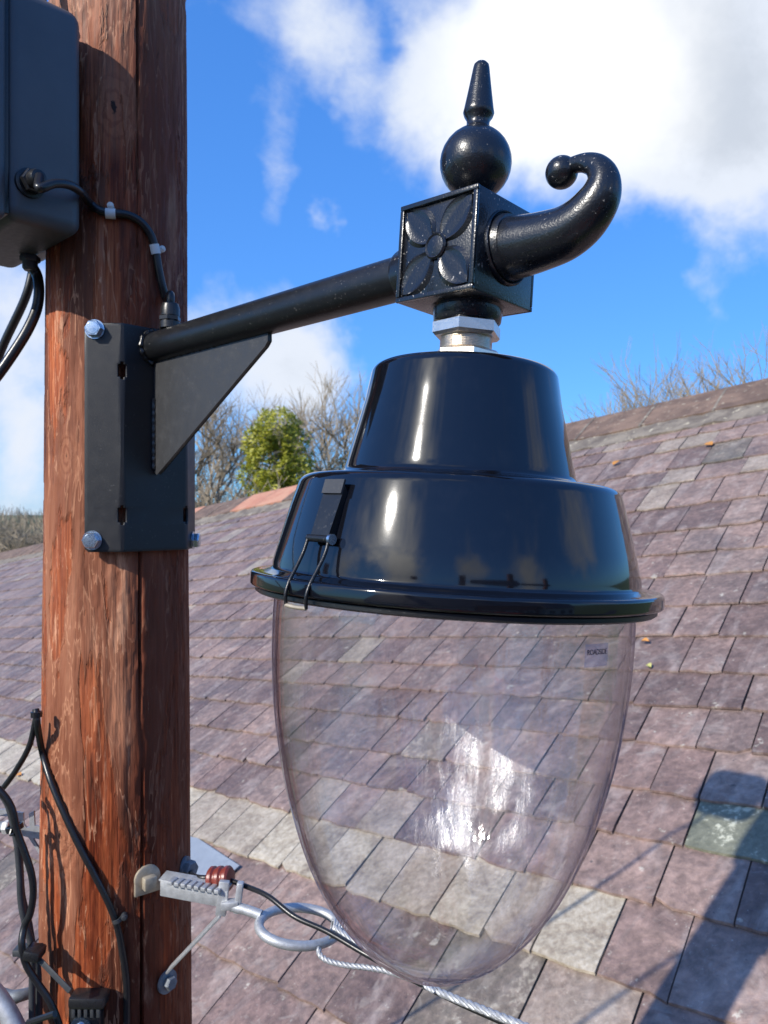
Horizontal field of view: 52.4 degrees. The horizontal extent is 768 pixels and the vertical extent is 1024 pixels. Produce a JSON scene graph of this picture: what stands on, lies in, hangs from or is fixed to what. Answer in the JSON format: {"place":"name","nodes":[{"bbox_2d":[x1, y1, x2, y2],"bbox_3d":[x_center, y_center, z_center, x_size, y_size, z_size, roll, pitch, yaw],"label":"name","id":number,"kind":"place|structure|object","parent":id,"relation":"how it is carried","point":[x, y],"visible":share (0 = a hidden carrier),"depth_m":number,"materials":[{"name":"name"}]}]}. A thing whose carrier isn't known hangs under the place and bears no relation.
{"place":"outdoors","nodes":[
{"label":"outdoors","id":0,"kind":"place"},
{"bbox_2d":[0,515,42,534],"bbox_3d":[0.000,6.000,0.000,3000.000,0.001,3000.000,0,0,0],"label":"ground","id":1,"kind":"structure","parent":0,"point":[19,519],"depth_m":624.68,"materials":[{"name":"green plant"}]},
{"bbox_2d":[0,512,27,548],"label":"bare tree","id":2,"kind":"object","parent":1,"relation":"on","point":[8,527],"visible":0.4,"depth_m":49.48,"materials":[{"name":"grey plant"}]},
{"bbox_2d":[0,504,42,551],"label":"hedgerow","id":3,"kind":"object","parent":1,"relation":"on","point":[31,518],"visible":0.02,"depth_m":61.17,"materials":[{"name":"brown plant"}]},
{"bbox_2d":[0,529,42,552],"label":"scrub bush","id":4,"kind":"object","parent":1,"relation":"on","point":[22,545],"visible":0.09,"depth_m":43.76,"materials":[{"name":"brown plant"}]},
{"bbox_2d":[0,520,42,547],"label":"scrub bush","id":5,"kind":"object","parent":1,"relation":"on","point":[11,532],"visible":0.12,"depth_m":45.70,"materials":[{"name":"brown plant"}]},
{"bbox_2d":[10,521,42,546],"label":"bare tree","id":6,"kind":"object","parent":1,"relation":"on","point":[34,532],"visible":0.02,"depth_m":52.47,"materials":[{"name":"grey plant"}]},
{"bbox_2d":[27,525,42,541],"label":"scrub bush","id":7,"kind":"object","parent":1,"relation":"on","point":[41,532],"visible":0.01,"depth_m":47.36,"materials":[{"name":"grey plant"}]},
{"bbox_2d":[38,0,191,1023],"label":"timber pole","id":8,"kind":"object","parent":1,"relation":"on","point":[115,692],"visible":0.77,"depth_m":1.24,"materials":[{"name":"brown wood"}]},
{"bbox_2d":[0,798,35,1018],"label":"bundle cable","id":9,"kind":"object","parent":8,"relation":"attached to","point":[29,934],"visible":0.7,"depth_m":1.21,"materials":[{"name":"black rubber"}]},
{"bbox_2d":[1,719,34,789],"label":"loose cable","id":10,"kind":"object","parent":8,"relation":"hanging from","point":[16,769],"visible":0.82,"depth_m":1.24,"materials":[{"name":"black rubber"}]},
{"bbox_2d":[0,809,39,852],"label":"strain bracket","id":11,"kind":"object","parent":8,"relation":"attached to","point":[31,832],"visible":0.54,"depth_m":1.30,"materials":[{"name":"metal"}]},
{"bbox_2d":[0,983,57,1023],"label":"bracket","id":12,"kind":"object","parent":8,"relation":"attached to","point":[10,1012],"visible":0.75,"depth_m":1.19,"materials":[{"name":"metal"}]},
{"bbox_2d":[0,786,62,1023],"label":"bundle cable","id":13,"kind":"object","parent":8,"relation":"attached to","point":[32,975],"visible":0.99,"depth_m":1.19,"materials":[{"name":"black rubber"}]},
{"bbox_2d":[5,821,23,835],"bbox_3d":[-0.571,0.488,1.204,0.027,0.015,0.033,0,0,0],"label":"cable tie","id":14,"kind":"object","parent":13,"relation":"attached to","point":[9,830],"visible":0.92,"depth_m":1.20,"materials":[{"name":"silver metal"}]},
{"bbox_2d":[22,858,42,1023],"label":"bundle cable","id":15,"kind":"object","parent":8,"relation":"attached to","point":[39,1007],"visible":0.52,"depth_m":1.22,"materials":[{"name":"black rubber"}]},
{"bbox_2d":[0,0,78,271],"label":"junction box","id":16,"kind":"object","parent":8,"relation":"attached to","point":[39,85],"visible":0.91,"depth_m":1.15,"materials":[{"name":"grey plastic"}]},
{"bbox_2d":[0,272,33,360],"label":"supply cable","id":17,"kind":"object","parent":16,"relation":"hanging from","point":[16,317],"visible":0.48,"depth_m":1.57,"materials":[{"name":"black rubber"}]},
{"bbox_2d":[0,267,44,380],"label":"supply cable","id":18,"kind":"object","parent":16,"relation":"attached to","point":[7,361],"visible":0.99,"depth_m":1.26,"materials":[{"name":"black rubber"}]},
{"bbox_2d":[37,250,45,261],"bbox_3d":[-0.646,-0.630,1.482,0.375,0.250,0.160,0,0,44],"label":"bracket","id":19,"kind":"object","parent":8,"relation":"attached to","point":[42,255],"visible":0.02,"depth_m":1.54,"materials":[{"name":"grey plastic"}]},
{"bbox_2d":[12,942,71,992],"bbox_3d":[-0.516,0.690,1.190,0.106,0.057,0.038,0,0,9],"label":"cable strap","id":20,"kind":"object","parent":8,"relation":"attached to","point":[34,952],"visible":0.92,"depth_m":1.18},
{"bbox_2d":[31,708,129,1023],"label":"pole cable","id":21,"kind":"object","parent":8,"relation":"attached to","point":[36,714],"visible":1,"depth_m":1.22,"materials":[{"name":"black rubber"}]},
{"bbox_2d":[68,988,109,1023],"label":"suspension clamp","id":22,"kind":"object","parent":8,"relation":"attached to","point":[86,1005],"visible":1,"depth_m":1.19,"materials":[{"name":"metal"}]},
{"bbox_2d":[33,172,174,301],"bbox_3d":[-0.426,-0.402,1.189,0.229,0.173,0.100,0,0,-42],"label":"lamp cable","id":23,"kind":"object","parent":8,"relation":"attached to","point":[40,185],"visible":0.99,"depth_m":1.22,"materials":[{"name":"black plastic"}]},
{"bbox_2d":[134,864,243,994],"bbox_3d":[-0.299,0.672,1.239,0.182,0.220,0.068,0,0,14],"label":"strain bracket","id":24,"kind":"object","parent":8,"relation":"attached to","point":[175,885],"visible":1,"depth_m":1.23,"materials":[{"name":"metal"}]},
{"bbox_2d":[205,865,234,890],"bbox_3d":[-0.259,0.578,1.231,0.041,0.041,0.037,0,0,14],"label":"insulator","id":25,"kind":"object","parent":24,"relation":"attached to","point":[215,874],"visible":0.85,"depth_m":1.22,"materials":[{"name":"brown ceramic"}]},
{"bbox_2d":[230,903,341,951],"bbox_3d":[-0.142,0.624,1.185,0.168,0.052,0.110,0,0,-22],"label":"ring eye","id":26,"kind":"object","parent":24,"relation":"attached to","point":[261,916],"visible":0.84,"depth_m":1.18,"materials":[{"name":"silver metal"}]},
{"bbox_2d":[333,925,528,1023],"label":"guy wire","id":27,"kind":"object","parent":26,"relation":"attached to","point":[489,1012],"visible":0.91,"depth_m":0.99,"materials":[{"name":"metal"}]},
{"bbox_2d":[329,918,348,938],"bbox_3d":[-0.066,0.614,1.150,0.030,0.028,0.028,0,0,0],"label":"wire whipping","id":28,"kind":"object","parent":27,"relation":"attached to","point":[336,923],"visible":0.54,"depth_m":1.14,"materials":[{"name":"metal"}]},
{"bbox_2d":[316,946,436,993],"bbox_3d":[-0.013,0.629,1.073,0.194,0.015,0.024,0,0,29],"label":"guy wire tail","id":29,"kind":"object","parent":27,"relation":"attached to","point":[343,964],"visible":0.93,"depth_m":1.08},
{"bbox_2d":[180,856,197,873],"bbox_3d":[-0.325,0.599,1.314,0.023,0.036,0.036,0,0,11],"label":"coach bolt","id":30,"kind":"object","parent":8,"relation":"attached to","point":[187,865],"visible":0.71,"depth_m":1.30,"materials":[{"name":"metal"}]},
{"bbox_2d":[189,870,504,1023],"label":"tether cable","id":31,"kind":"object","parent":8,"relation":"attached to","point":[311,924],"visible":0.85,"depth_m":1.11,"materials":[{"name":"silver metal"}]},
{"bbox_2d":[81,60,664,986],"bbox_3d":[-0.094,0.001,0.964,0.869,0.937,0.420,0,0,44],"label":"bracket lantern","id":32,"kind":"object","parent":8,"relation":"attached to","point":[453,490],"visible":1,"depth_m":0.72,"materials":[{"name":"metal"}]},
{"bbox_2d":[42,396,270,513],"bbox_3d":[-8.925,0.396,31.969,8.602,11.270,7.466,0,0,0],"label":"bare tree","id":33,"kind":"object","parent":1,"relation":"on","point":[201,463],"visible":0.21,"depth_m":33.04,"materials":[{"name":"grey plant"}]},
{"bbox_2d":[199,484,236,505],"bbox_3d":[-8.963,2.417,32.588,6.668,7.194,6.500,0,0,0],"label":"scrub bush","id":34,"kind":"object","parent":1,"relation":"on","point":[221,494],"visible":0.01,"depth_m":32.62,"materials":[{"name":"grey plant"}]},
{"bbox_2d":[195,472,246,501],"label":"bare tree","id":35,"kind":"object","parent":1,"relation":"on","point":[227,492],"visible":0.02,"depth_m":43.21,"materials":[{"name":"grey plant"}]},
{"bbox_2d":[196,473,286,507],"bbox_3d":[-4.563,2.271,29.756,5.346,7.488,7.798,0,0,-27],"label":"scrub bush","id":36,"kind":"object","parent":1,"relation":"on","point":[257,489],"depth_m":28.11,"materials":[{"name":"brown plant"}]},
{"bbox_2d":[195,470,295,507],"bbox_3d":[-4.550,2.184,31.176,7.740,7.671,8.748,0,0,0],"label":"scrub bush","id":37,"kind":"object","parent":1,"relation":"on","point":[202,493],"visible":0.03,"depth_m":30.39,"materials":[{"name":"brown plant"}]},
{"bbox_2d":[195,381,316,503],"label":"bare tree","id":38,"kind":"object","parent":1,"relation":"on","point":[218,462],"visible":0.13,"depth_m":41.61,"materials":[{"name":"grey plant"}]},
{"bbox_2d":[235,405,317,496],"bbox_3d":[-4.095,0.948,29.967,2.810,10.113,2.586,0,0,-33],"label":"evergreen tree","id":39,"kind":"object","parent":1,"relation":"on","point":[268,444],"visible":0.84,"depth_m":29.62,"materials":[{"name":"green plant"}]},
{"bbox_2d":[203,361,358,483],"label":"bare tree","id":40,"kind":"object","parent":1,"relation":"on","point":[316,421],"visible":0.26,"depth_m":41.12,"materials":[{"name":"grey plant"}]},
{"bbox_2d":[204,367,368,502],"bbox_3d":[-3.628,-0.065,34.955,8.310,12.204,12.944,0,0,-34],"label":"bare tree","id":41,"kind":"object","parent":1,"relation":"on","point":[336,453],"visible":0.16,"depth_m":32.01,"materials":[{"name":"brown plant"}]},
{"bbox_2d":[279,395,363,471],"bbox_3d":[0.905,-0.293,36.946,13.354,12.694,8.676,0,0,-22],"label":"bare tree","id":42,"kind":"object","parent":1,"relation":"on","point":[342,432],"visible":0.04,"depth_m":33.22,"materials":[{"name":"grey plant"}]},
{"bbox_2d":[565,375,659,421],"bbox_3d":[6.785,0.988,23.139,5.538,10.055,4.859,0,0,30],"label":"bare tree","id":43,"kind":"object","parent":1,"relation":"on","point":[614,400],"visible":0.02,"depth_m":23.40,"materials":[{"name":"brown plant"}]},
{"bbox_2d":[571,333,701,420],"bbox_3d":[8.634,0.665,20.595,8.691,10.675,6.026,0,0,0],"label":"bare tree","id":44,"kind":"object","parent":1,"relation":"on","point":[640,392],"visible":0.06,"depth_m":20.15,"materials":[{"name":"brown plant"}]},
{"bbox_2d":[570,306,767,416],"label":"bare tree","id":45,"kind":"object","parent":1,"relation":"on","point":[685,387],"visible":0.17,"depth_m":18.45,"materials":[{"name":"brown plant"}]},
{"bbox_2d":[611,355,736,410],"bbox_3d":[8.099,0.874,19.923,6.204,10.286,6.408,0,0,0],"label":"bare tree","id":46,"kind":"object","parent":1,"relation":"on","point":[703,375],"visible":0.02,"depth_m":19.68,"materials":[{"name":"brown plant"}]},
{"bbox_2d":[658,337,765,401],"bbox_3d":[11.342,0.344,21.839,6.940,11.343,7.229,0,0,0],"label":"bare tree","id":47,"kind":"object","parent":1,"relation":"on","point":[717,378],"visible":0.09,"depth_m":22.77,"materials":[{"name":"brown plant"}]},
{"bbox_2d":[313,455,347,471],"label":"dark evergreen","id":48,"kind":"object","parent":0,"point":[328,464],"depth_m":33.63,"materials":[{"name":"green plant"}]},
{"bbox_2d":[0,378,767,1023],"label":"slate roofed house","id":49,"kind":"structure","parent":0,"point":[448,780],"depth_m":4.24,"materials":[{"name":"stone"}]},
{"bbox_2d":[0,0,767,514],"label":"sky","id":50,"kind":"structure","parent":0,"point":[312,124],"materials":[{"name":"blue"}]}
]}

